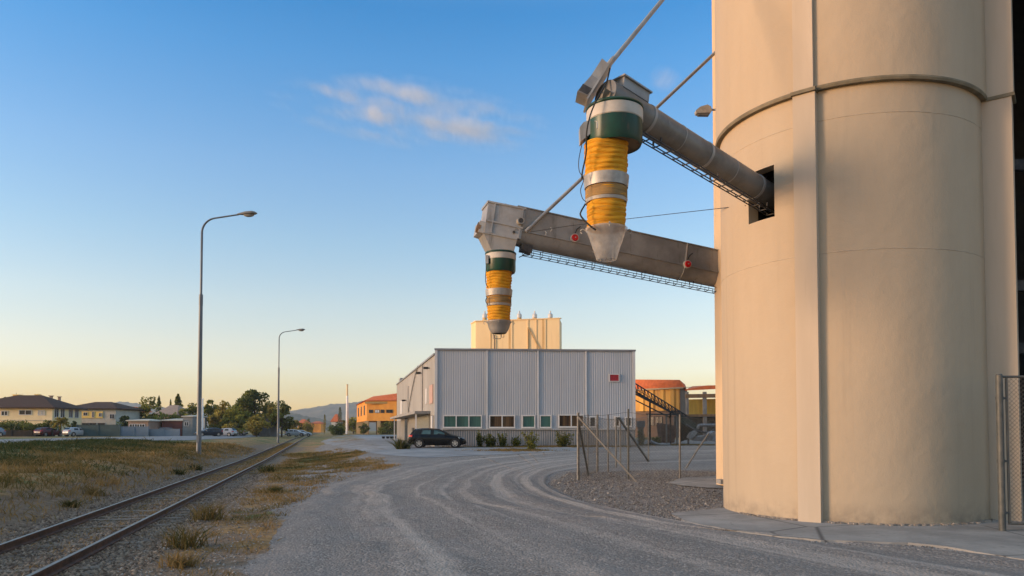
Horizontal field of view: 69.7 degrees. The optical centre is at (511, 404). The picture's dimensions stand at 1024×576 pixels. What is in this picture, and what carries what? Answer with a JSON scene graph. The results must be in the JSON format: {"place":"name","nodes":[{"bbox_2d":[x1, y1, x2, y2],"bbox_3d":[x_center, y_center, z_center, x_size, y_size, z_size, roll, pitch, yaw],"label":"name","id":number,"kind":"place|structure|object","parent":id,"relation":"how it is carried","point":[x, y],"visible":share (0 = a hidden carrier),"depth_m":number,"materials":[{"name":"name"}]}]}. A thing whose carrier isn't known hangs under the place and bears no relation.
{"place":"outdoors","nodes":[
{"label":"outdoors","id":0,"kind":"place"},
{"bbox_2d":[116,415,129,425],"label":"broad tree","id":1,"kind":"object","parent":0,"point":[123,419],"visible":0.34,"depth_m":137.28,"materials":[{"name":"green plant"}]},
{"bbox_2d":[0,435,257,534],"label":"grass","id":2,"kind":"structure","parent":0,"point":[91,447],"depth_m":34.09,"materials":[{"name":"plant"}]},
{"bbox_2d":[0,434,284,442],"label":"street","id":3,"kind":"structure","parent":0,"point":[179,437],"depth_m":98.30,"materials":[{"name":"asphalt"}]},
{"bbox_2d":[207,408,220,427],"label":"broad tree","id":4,"kind":"object","parent":3,"relation":"on","point":[212,419],"visible":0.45,"depth_m":141.22,"materials":[{"name":"green plant"}]},
{"bbox_2d":[220,428,237,435],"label":"parked car","id":5,"kind":"object","parent":3,"relation":"on","point":[230,431],"visible":0.54,"depth_m":127.26,"materials":[{"name":"white paint"}]},
{"bbox_2d":[222,422,239,434],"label":"shrub","id":6,"kind":"object","parent":3,"relation":"on","point":[230,425],"visible":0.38,"depth_m":129.55,"materials":[{"name":"green plant"}]},
{"bbox_2d":[218,405,250,435],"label":"broad tree","id":7,"kind":"object","parent":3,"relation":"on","point":[240,418],"visible":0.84,"depth_m":137.40,"materials":[{"name":"green plant"}]},
{"bbox_2d":[230,389,276,435],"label":"broad tree","id":8,"kind":"object","parent":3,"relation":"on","point":[246,401],"visible":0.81,"depth_m":148.72,"materials":[{"name":"green plant"}]},
{"bbox_2d":[138,396,157,418],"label":"broad tree","id":9,"kind":"object","parent":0,"point":[145,406],"visible":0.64,"depth_m":149.77,"materials":[{"name":"green plant"}]},
{"bbox_2d":[155,396,162,411],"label":"conifer tree","id":10,"kind":"object","parent":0,"point":[159,404],"visible":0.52,"depth_m":174.97,"materials":[{"name":"green plant"}]},
{"bbox_2d":[174,393,182,406],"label":"conifer tree","id":11,"kind":"object","parent":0,"point":[178,401],"visible":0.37,"depth_m":164.89,"materials":[{"name":"green plant"}]},
{"bbox_2d":[178,403,196,415],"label":"broad tree","id":12,"kind":"object","parent":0,"point":[192,409],"visible":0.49,"depth_m":159.46,"materials":[{"name":"green plant"}]},
{"bbox_2d":[114,401,265,425],"bbox_3d":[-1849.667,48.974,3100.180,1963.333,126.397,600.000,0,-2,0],"label":"hills","id":13,"kind":"structure","parent":0,"point":[133,405],"depth_m":3067.38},
{"bbox_2d":[203,400,219,427],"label":"broad tree","id":14,"kind":"object","parent":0,"point":[208,409],"visible":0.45,"depth_m":149.50,"materials":[{"name":"green plant"}]},
{"bbox_2d":[213,401,233,428],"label":"broad tree","id":15,"kind":"object","parent":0,"point":[222,407],"visible":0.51,"depth_m":139.64,"materials":[{"name":"green plant"}]},
{"bbox_2d":[243,413,272,436],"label":"broad tree","id":16,"kind":"object","parent":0,"point":[256,425],"visible":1,"depth_m":133.36,"materials":[{"name":"green plant"}]},
{"bbox_2d":[279,412,375,430],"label":"hills","id":17,"kind":"structure","parent":0,"point":[298,417],"depth_m":1860.20,"materials":[{"name":"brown plant"}]},
{"bbox_2d":[290,401,375,427],"bbox_3d":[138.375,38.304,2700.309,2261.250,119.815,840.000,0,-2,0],"label":"hills","id":18,"kind":"structure","parent":0,"point":[329,411],"depth_m":2514.70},
{"bbox_2d":[0,0,715,412],"label":"sky","id":19,"kind":"structure","parent":0,"point":[367,141],"materials":[{"name":"blue"}]},
{"bbox_2d":[356,393,396,433],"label":"orange building","id":20,"kind":"structure","parent":0,"point":[378,410],"depth_m":189.56,"materials":[{"name":"paint"}]},
{"bbox_2d":[0,431,1023,575],"bbox_3d":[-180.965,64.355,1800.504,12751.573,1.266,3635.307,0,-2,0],"label":"ground","id":21,"kind":"structure","parent":0,"point":[312,443],"depth_m":22.98,"materials":[{"name":"soil"}]},
{"bbox_2d":[0,420,23,429],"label":"shrub","id":22,"kind":"object","parent":21,"relation":"on","point":[9,425],"visible":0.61,"depth_m":119.82,"materials":[{"name":"green plant"}]},
{"bbox_2d":[12,419,40,429],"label":"shrub","id":23,"kind":"object","parent":21,"relation":"on","point":[25,425],"visible":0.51,"depth_m":119.99,"materials":[{"name":"green plant"}]},
{"bbox_2d":[1,430,53,436],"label":"garden fence","id":24,"kind":"object","parent":21,"relation":"on","point":[19,433],"visible":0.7,"depth_m":117.30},
{"bbox_2d":[0,394,87,435],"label":"house","id":25,"kind":"structure","parent":21,"relation":"on","point":[36,408],"depth_m":126.81,"materials":[{"name":"paint"}]},
{"bbox_2d":[19,410,31,414],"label":"window","id":26,"kind":"structure","parent":25,"relation":"in","point":[21,412],"depth_m":125.98,"materials":[{"name":"white glass"}]},
{"bbox_2d":[54,408,58,417],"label":"window","id":27,"kind":"structure","parent":25,"relation":"in","point":[56,411],"depth_m":127.06,"materials":[{"name":"grey glass"}]},
{"bbox_2d":[33,420,58,429],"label":"shrub","id":28,"kind":"object","parent":21,"relation":"on","point":[46,423],"visible":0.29,"depth_m":120.33,"materials":[{"name":"green plant"}]},
{"bbox_2d":[33,427,61,436],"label":"parked car","id":29,"kind":"object","parent":21,"relation":"on","point":[43,431],"visible":0.84,"depth_m":116.58,"materials":[{"name":"red paint"}]},
{"bbox_2d":[49,417,70,433],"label":"tree","id":30,"kind":"object","parent":21,"relation":"on","point":[63,421],"visible":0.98,"depth_m":118.69,"materials":[{"name":"green plant"}]},
{"bbox_2d":[51,498,82,508],"bbox_3d":[-11.605,2.596,19.475,0.927,0.312,1.011,-1,-2,15],"label":"weed clump","id":31,"kind":"object","parent":21,"relation":"on","point":[69,503],"visible":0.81,"depth_m":19.39,"materials":[{"name":"green plant"}]},
{"bbox_2d":[62,427,82,436],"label":"parked car","id":32,"kind":"object","parent":21,"relation":"on","point":[71,431],"visible":0.87,"depth_m":116.41,"materials":[{"name":"white paint"}]},
{"bbox_2d":[74,485,112,496],"bbox_3d":[-12.853,2.613,22.453,1.198,0.438,1.237,0,-2,0],"label":"weed clump","id":33,"kind":"object","parent":21,"relation":"on","point":[90,490],"visible":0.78,"depth_m":22.45,"materials":[{"name":"green plant"}]},
{"bbox_2d":[76,424,120,436],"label":"screen wall","id":34,"kind":"structure","parent":21,"relation":"on","point":[98,430],"depth_m":117.82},
{"bbox_2d":[77,402,144,424],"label":"house","id":35,"kind":"structure","parent":21,"relation":"on","point":[103,413],"depth_m":140.05,"materials":[{"name":"paint"}]},
{"bbox_2d":[121,426,148,435],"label":"garden wall","id":36,"kind":"structure","parent":21,"relation":"on","point":[134,430],"depth_m":121.81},
{"bbox_2d":[0,463,275,575],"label":"ballast stones","id":37,"kind":"object","parent":21,"relation":"on","point":[18,560],"visible":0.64,"depth_m":14.88,"materials":[{"name":"gravel"}]},
{"bbox_2d":[126,419,161,428],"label":"shed","id":38,"kind":"structure","parent":21,"relation":"on","point":[153,424],"depth_m":128.24,"materials":[{"name":"grey"}]},
{"bbox_2d":[2,443,297,575],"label":"weeds","id":39,"kind":"object","parent":21,"relation":"on","point":[277,449],"visible":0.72,"depth_m":29.69,"materials":[{"name":"plant"}]},
{"bbox_2d":[0,432,317,575],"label":"railway track","id":40,"kind":"structure","parent":21,"relation":"on","point":[63,564],"depth_m":16.25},
{"bbox_2d":[149,429,179,435],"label":"garden wall","id":41,"kind":"structure","parent":21,"relation":"on","point":[164,432],"depth_m":122.81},
{"bbox_2d":[150,411,180,419],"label":"broad tree","id":42,"kind":"object","parent":21,"relation":"on","point":[160,417],"visible":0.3,"depth_m":149.70,"materials":[{"name":"green plant"}]},
{"bbox_2d":[160,419,183,435],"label":"shed","id":43,"kind":"structure","parent":21,"relation":"on","point":[173,423],"depth_m":131.96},
{"bbox_2d":[156,405,191,418],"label":"house","id":44,"kind":"structure","parent":21,"relation":"on","point":[170,409],"depth_m":159.86,"materials":[{"name":"tile"}]},
{"bbox_2d":[169,468,189,474],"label":"weed clump","id":45,"kind":"object","parent":21,"relation":"on","point":[182,472],"visible":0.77,"depth_m":33.63,"materials":[{"name":"green plant"}]},
{"bbox_2d":[151,545,215,569],"bbox_3d":[-5.101,2.347,11.307,0.848,0.319,1.300,0,-2,0],"label":"weed clump","id":46,"kind":"object","parent":21,"relation":"on","point":[178,563],"visible":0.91,"depth_m":11.19,"materials":[{"name":"green plant"}]},
{"bbox_2d":[145,519,221,551],"bbox_3d":[-5.869,2.315,13.063,1.309,0.525,1.422,-1,-2,30],"label":"weed clump","id":47,"kind":"object","parent":21,"relation":"on","point":[184,543],"visible":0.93,"depth_m":13.06,"materials":[{"name":"green plant"}]},
{"bbox_2d":[181,415,207,435],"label":"shed","id":48,"kind":"structure","parent":21,"relation":"on","point":[189,425],"depth_m":131.98,"materials":[{"name":"grey"}]},
{"bbox_2d":[187,463,206,470],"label":"weed clump","id":49,"kind":"object","parent":21,"relation":"on","point":[199,467],"visible":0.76,"depth_m":37.53,"materials":[{"name":"green plant"}]},
{"bbox_2d":[202,398,203,429],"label":"white pole","id":50,"kind":"object","parent":21,"relation":"on","point":[202,413],"visible":0.66,"depth_m":129.94,"materials":[{"name":"metal"}]},
{"bbox_2d":[179,497,235,521],"bbox_3d":[-7.054,2.437,17.100,1.329,0.547,1.501,1,-2,-27],"label":"weed clump","id":51,"kind":"object","parent":21,"relation":"on","point":[206,514],"visible":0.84,"depth_m":17.01,"materials":[{"name":"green plant"}]},
{"bbox_2d":[195,428,222,435],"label":"parked car","id":52,"kind":"object","parent":21,"relation":"on","point":[214,431],"visible":0.76,"depth_m":122.14,"materials":[{"name":"blue paint"}]},
{"bbox_2d":[196,211,256,453],"bbox_3d":[-18.301,-4.526,47.187,3.704,16.000,0.440,0,-2,0],"label":"street lamp","id":53,"kind":"object","parent":21,"relation":"on","point":[199,382],"visible":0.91,"depth_m":47.08,"materials":[{"name":"grey metal"}]},
{"bbox_2d":[108,465,400,575],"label":"verge stones","id":54,"kind":"object","parent":21,"relation":"on","point":[201,567],"visible":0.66,"depth_m":15.12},
{"bbox_2d":[251,464,281,472],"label":"weed clump","id":55,"kind":"object","parent":21,"relation":"on","point":[268,468],"visible":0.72,"depth_m":36.05,"materials":[{"name":"green plant"}]},
{"bbox_2d":[260,418,276,436],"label":"shed","id":56,"kind":"structure","parent":21,"relation":"on","point":[269,432],"depth_m":139.15,"materials":[{"name":"stone"}]},
{"bbox_2d":[265,403,280,427],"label":"broad tree","id":57,"kind":"object","parent":21,"relation":"on","point":[271,408],"visible":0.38,"depth_m":142.40,"materials":[{"name":"green plant"}]},
{"bbox_2d":[265,485,282,492],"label":"weed clump","id":58,"kind":"object","parent":21,"relation":"on","point":[276,489],"visible":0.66,"depth_m":24.34,"materials":[{"name":"green plant"}]},
{"bbox_2d":[268,400,295,436],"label":"broad tree","id":59,"kind":"object","parent":21,"relation":"on","point":[284,423],"visible":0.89,"depth_m":139.93,"materials":[{"name":"green plant"}]},
{"bbox_2d":[277,329,304,442],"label":"street lamp","id":60,"kind":"object","parent":21,"relation":"on","point":[279,385],"visible":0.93,"depth_m":101.06,"materials":[{"name":"grey metal"}]},
{"bbox_2d":[285,429,305,435],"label":"parked car","id":61,"kind":"object","parent":21,"relation":"on","point":[290,432],"visible":0.98,"depth_m":154.29,"materials":[{"name":"white paint"}]},
{"bbox_2d":[290,420,303,429],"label":"shrub","id":62,"kind":"object","parent":21,"relation":"on","point":[296,425],"visible":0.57,"depth_m":199.49,"materials":[{"name":"green plant"}]},
{"bbox_2d":[298,421,314,433],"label":"shrub","id":63,"kind":"object","parent":21,"relation":"on","point":[307,427],"visible":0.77,"depth_m":239.27,"materials":[{"name":"green plant"}]},
{"bbox_2d":[311,421,324,431],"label":"house","id":64,"kind":"structure","parent":21,"relation":"on","point":[318,426],"depth_m":419.84,"materials":[{"name":"paint"}]},
{"bbox_2d":[326,421,345,434],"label":"shrub","id":65,"kind":"object","parent":21,"relation":"on","point":[337,430],"visible":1,"depth_m":169.32,"materials":[{"name":"green plant"}]},
{"bbox_2d":[330,414,341,425],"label":"house","id":66,"kind":"structure","parent":21,"relation":"on","point":[334,420],"depth_m":240.48,"materials":[{"name":"ceramic"}]},
{"bbox_2d":[346,384,347,433],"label":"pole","id":67,"kind":"object","parent":21,"relation":"on","point":[347,409],"visible":0.88,"depth_m":204.80,"materials":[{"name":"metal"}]},
{"bbox_2d":[348,417,356,433],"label":"broad tree","id":68,"kind":"object","parent":21,"relation":"on","point":[352,421],"visible":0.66,"depth_m":228.97,"materials":[{"name":"green plant"}]},
{"bbox_2d":[358,423,369,433],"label":"shrub","id":69,"kind":"object","parent":21,"relation":"on","point":[364,428],"visible":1,"depth_m":186.66,"materials":[{"name":"green plant"}]},
{"bbox_2d":[377,421,396,433],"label":"shrub","id":70,"kind":"object","parent":21,"relation":"on","point":[384,428],"visible":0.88,"depth_m":185.20,"materials":[{"name":"green plant"}]},
{"bbox_2d":[396,440,414,448],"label":"weed clump","id":71,"kind":"object","parent":21,"relation":"on","point":[403,447],"visible":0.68,"depth_m":52.34,"materials":[{"name":"green plant"}]},
{"bbox_2d":[171,443,715,575],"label":"weeds","id":72,"kind":"object","parent":21,"relation":"on","point":[287,465],"visible":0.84,"depth_m":33.67,"materials":[{"name":"brown plant"}]},
{"bbox_2d":[321,435,609,457],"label":"asphalt yard","id":73,"kind":"structure","parent":21,"relation":"on","point":[392,450],"depth_m":51.51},
{"bbox_2d":[388,435,411,448],"bbox_3d":[-7.834,2.647,52.136,2.425,1.097,2.319,1,-2,-25],"label":"weed clump","id":74,"kind":"object","parent":73,"relation":"on","point":[397,445],"visible":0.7,"depth_m":52.12,"materials":[{"name":"green plant"}]},
{"bbox_2d":[408,428,465,447],"bbox_3d":[-5.562,2.480,54.850,4.260,1.492,2.096,0,-2,0],"label":"parked car","id":75,"kind":"object","parent":73,"relation":"on","point":[422,437],"visible":0.99,"depth_m":54.00,"materials":[{"name":"black paint"}]},
{"bbox_2d":[476,430,483,446],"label":"shrub","id":76,"kind":"object","parent":21,"relation":"on","point":[480,442],"visible":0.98,"depth_m":56.02,"materials":[{"name":"green plant"}]},
{"bbox_2d":[482,433,496,446],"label":"shrub","id":77,"kind":"object","parent":21,"relation":"on","point":[492,442],"visible":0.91,"depth_m":56.01,"materials":[{"name":"green plant"}]},
{"bbox_2d":[497,433,507,446],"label":"shrub","id":78,"kind":"object","parent":21,"relation":"on","point":[502,440],"visible":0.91,"depth_m":55.99,"materials":[{"name":"green plant"}]},
{"bbox_2d":[390,348,635,446],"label":"corrugated hall","id":79,"kind":"structure","parent":21,"relation":"on","point":[544,394],"depth_m":57.59,"materials":[{"name":"grey metal"}]},
{"bbox_2d":[417,415,428,428],"bbox_3d":[-8.032,2.337,65.501,0.050,2.700,11.000,0,-2,-13],"label":"roller door","id":80,"kind":"structure","parent":79,"relation":"in","point":[422,421],"depth_m":64.09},
{"bbox_2d":[443,415,481,427],"bbox_3d":[-3.839,1.323,57.047,3.083,1.037,0.175,0,-2,-4],"label":"window","id":81,"kind":"structure","parent":79,"relation":"in","point":[449,421],"depth_m":57.06,"materials":[{"name":"teal glass"}]},
{"bbox_2d":[489,415,514,427],"bbox_3d":[-0.770,1.327,57.242,2.093,1.041,0.175,0,-2,-4],"label":"window","id":82,"kind":"structure","parent":79,"relation":"in","point":[495,421],"depth_m":57.26,"materials":[{"name":"brown glass"}]},
{"bbox_2d":[522,415,534,427],"bbox_3d":[1.298,1.329,57.374,1.116,1.044,0.175,0,-2,-4],"label":"window","id":83,"kind":"structure","parent":79,"relation":"in","point":[528,421],"depth_m":57.40,"materials":[{"name":"teal glass"}]},
{"bbox_2d":[540,415,551,427],"bbox_3d":[2.630,1.331,57.459,0.998,1.046,0.175,0,-2,-4],"label":"window","id":84,"kind":"structure","parent":79,"relation":"in","point":[545,420],"depth_m":57.48,"materials":[{"name":"teal glass"}]},
{"bbox_2d":[558,414,584,427],"bbox_3d":[4.643,1.287,57.589,2.090,1.047,0.175,0,-2,-4],"label":"window","id":85,"kind":"structure","parent":79,"relation":"in","point":[564,420],"depth_m":57.59,"materials":[{"name":"brown glass"}]},
{"bbox_2d":[589,416,595,427],"bbox_3d":[6.336,1.361,57.694,0.591,0.906,0.175,0,-2,-4],"label":"window","id":86,"kind":"structure","parent":79,"relation":"in","point":[589,416],"depth_m":57.71,"materials":[{"name":"grey glass"}]},
{"bbox_2d":[470,311,561,348],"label":"tank block","id":87,"kind":"structure","parent":21,"relation":"on","point":[534,332],"depth_m":102.93,"materials":[{"name":"metal"}]},
{"bbox_2d":[510,435,521,446],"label":"shrub","id":88,"kind":"object","parent":21,"relation":"on","point":[516,442],"visible":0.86,"depth_m":56.05,"materials":[{"name":"green plant"}]},
{"bbox_2d":[521,430,538,448],"bbox_3d":[1.336,2.559,52.004,1.397,1.508,0.925,1,-2,-19],"label":"shrub","id":89,"kind":"object","parent":21,"relation":"on","point":[530,443],"visible":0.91,"depth_m":51.92,"materials":[{"name":"green plant"}]},
{"bbox_2d":[554,431,573,446],"bbox_3d":[3.980,2.723,56.115,1.642,1.577,1.171,0,-2,0],"label":"shrub","id":90,"kind":"object","parent":21,"relation":"on","point":[562,440],"visible":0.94,"depth_m":55.97,"materials":[{"name":"green plant"}]},
{"bbox_2d":[239,468,954,574],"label":"gravel stones","id":91,"kind":"object","parent":21,"relation":"on","point":[657,482],"visible":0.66,"depth_m":22.67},
{"bbox_2d":[577,409,715,481],"bbox_3d":[6.972,1.712,33.353,5.323,2.740,15.650,-1,-2,16],"label":"chain link fence","id":92,"kind":"object","parent":21,"relation":"on","point":[607,436],"visible":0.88,"depth_m":27.99,"materials":[{"name":"metal"}]},
{"bbox_2d":[635,379,688,436],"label":"workshop","id":93,"kind":"structure","parent":21,"relation":"on","point":[672,392],"depth_m":117.89,"materials":[{"name":"metal"}]},
{"bbox_2d":[646,414,678,442],"bbox_3d":[13.720,2.193,66.464,3.112,2.905,5.651,0,-2,10],"label":"flat canopy","id":94,"kind":"object","parent":21,"relation":"on","point":[666,424],"visible":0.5,"depth_m":64.01,"materials":[{"name":"metal"}]},
{"bbox_2d":[635,383,697,443],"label":"belt conveyor","id":95,"kind":"object","parent":21,"relation":"on","point":[650,401],"visible":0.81,"depth_m":65.52,"materials":[{"name":"metal"}]},
{"bbox_2d":[656,423,678,442],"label":"steel bin","id":96,"kind":"object","parent":21,"relation":"on","point":[661,433],"visible":0.7,"depth_m":71.33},
{"bbox_2d":[687,430,696,438],"bbox_3d":[15.422,2.587,62.948,0.843,0.795,0.700,0,-2,0],"label":"scrap sheet","id":97,"kind":"object","parent":21,"relation":"on","point":[693,432],"visible":0.9,"depth_m":62.60,"materials":[{"name":"metal"}]},
{"bbox_2d":[674,385,715,437],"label":"open shed","id":98,"kind":"structure","parent":21,"relation":"on","point":[704,407],"depth_m":109.84,"materials":[{"name":"metal"}]},
{"bbox_2d":[668,476,722,487],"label":"concrete slab","id":99,"kind":"structure","parent":21,"relation":"on","point":[707,482],"depth_m":25.53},
{"bbox_2d":[692,435,706,440],"bbox_3d":[15.973,2.858,62.438,1.250,0.518,1.000,0,-2,0],"label":"scrap sheet","id":100,"kind":"object","parent":21,"relation":"on","point":[696,437],"visible":0.71,"depth_m":61.94,"materials":[{"name":"metal"}]},
{"bbox_2d":[685,424,715,433],"bbox_3d":[16.285,2.087,63.466,2.641,0.880,0.220,0,-2,0],"label":"scrap pipe","id":101,"kind":"object","parent":21,"relation":"on","point":[691,428],"visible":0.54,"depth_m":63.38,"materials":[{"name":"metal"}]},
{"bbox_2d":[712,0,722,484],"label":"elevator tower","id":102,"kind":"structure","parent":21,"relation":"on","point":[718,364],"depth_m":24.84,"materials":[{"name":"paint"}]},
{"bbox_2d":[694,104,715,116],"bbox_3d":[6.583,-9.338,24.615,0.909,1.392,0.297,0,-2,9],"label":"wall lamp","id":103,"kind":"object","parent":102,"relation":"attached to","point":[704,110],"visible":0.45,"depth_m":24.55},
{"bbox_2d":[672,503,1023,559],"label":"concrete apron","id":104,"kind":"object","parent":21,"relation":"on","point":[988,538],"visible":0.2,"depth_m":14.04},
{"bbox_2d":[739,512,995,525],"bbox_3d":[8.349,2.507,16.370,6.015,0.040,2.808,0,-2,0],"label":"rubble","id":105,"kind":"object","parent":104,"relation":"on","point":[941,524],"visible":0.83,"depth_m":15.33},
{"bbox_2d":[714,0,1022,524],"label":"grain silo","id":106,"kind":"object","parent":104,"relation":"on","point":[870,335],"visible":0.85,"depth_m":15.70,"materials":[{"name":"paint"}]},
{"bbox_2d":[474,51,718,338],"bbox_3d":[3.385,-5.046,13.037,9.262,14.895,25.707,0,-2,0],"label":"loading conveyor","id":107,"kind":"object","parent":106,"relation":"attached to","point":[502,231],"visible":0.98,"depth_m":23.46,"materials":[{"name":"metal"}]},
{"bbox_2d":[531,205,745,231],"bbox_3d":[3.414,-5.062,20.450,1.009,0.992,7.495,2,-3,-41],"label":"guy wire","id":108,"kind":"object","parent":106,"relation":"attached to","point":[641,217],"visible":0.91,"depth_m":20.34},
{"bbox_2d":[575,0,774,261],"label":"loading conveyor","id":109,"kind":"object","parent":106,"relation":"attached to","point":[623,116],"visible":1,"depth_m":13.99,"materials":[{"name":"metal"}]},
{"bbox_2d":[1012,0,1023,477],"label":"loading hall","id":110,"kind":"structure","parent":21,"relation":"on","point":[1018,49],"depth_m":28.32,"materials":[{"name":"paint"}]},
{"bbox_2d":[243,446,1023,575],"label":"gravel road","id":111,"kind":"structure","parent":0,"point":[508,515],"depth_m":13.29,"materials":[{"name":"gravel"}]},
{"bbox_2d":[995,374,1023,530],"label":"gate","id":112,"kind":"structure","parent":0,"point":[1001,460],"depth_m":14.30,"materials":[{"name":"metal"}]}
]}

